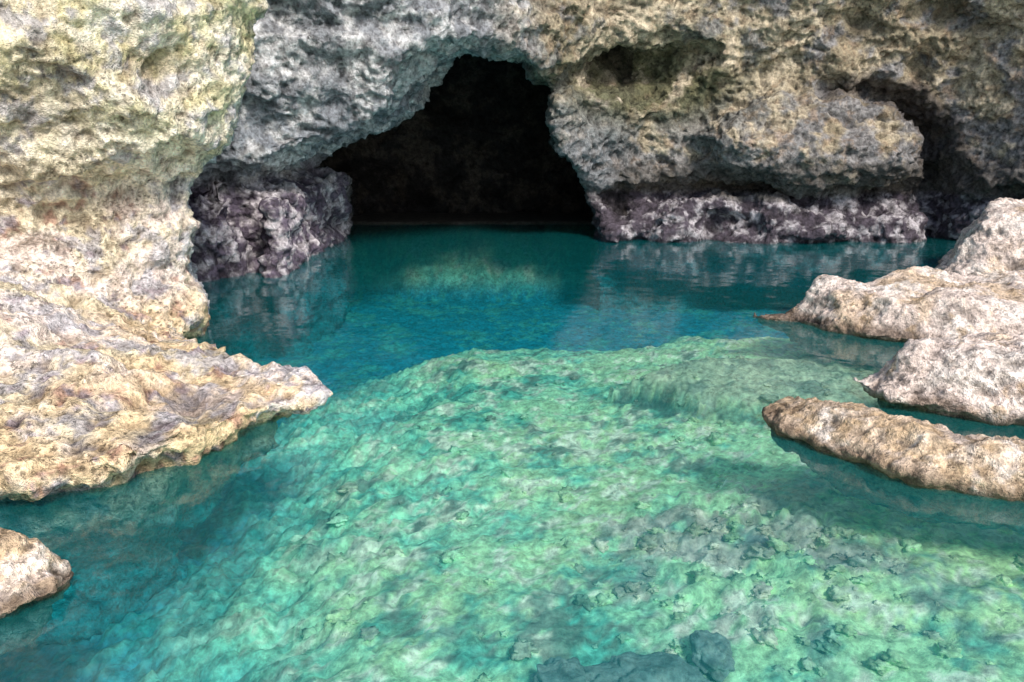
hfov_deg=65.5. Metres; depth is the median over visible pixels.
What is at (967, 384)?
shore rock
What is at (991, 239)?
shore rock
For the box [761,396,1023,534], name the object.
shore rock
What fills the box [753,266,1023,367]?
shore rock
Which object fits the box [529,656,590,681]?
submerged stone
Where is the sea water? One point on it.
(537, 225)
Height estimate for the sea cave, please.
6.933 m
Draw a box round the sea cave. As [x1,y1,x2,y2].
[188,0,1023,360]
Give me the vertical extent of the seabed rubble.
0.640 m
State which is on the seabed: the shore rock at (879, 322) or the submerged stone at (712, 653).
the submerged stone at (712, 653)
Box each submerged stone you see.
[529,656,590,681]
[584,651,710,681]
[689,630,734,681]
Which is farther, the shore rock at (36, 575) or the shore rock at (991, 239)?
the shore rock at (991, 239)
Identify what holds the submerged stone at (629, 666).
on the seabed
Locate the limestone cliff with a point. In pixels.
(140, 416)
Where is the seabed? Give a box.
[0,212,1023,681]
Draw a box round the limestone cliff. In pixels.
[0,0,332,649]
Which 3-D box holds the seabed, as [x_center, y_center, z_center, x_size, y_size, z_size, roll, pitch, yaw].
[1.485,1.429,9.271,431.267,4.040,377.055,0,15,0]
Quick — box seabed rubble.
[300,350,1023,681]
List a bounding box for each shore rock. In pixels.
[0,527,73,654]
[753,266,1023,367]
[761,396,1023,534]
[853,332,1023,438]
[934,197,1023,274]

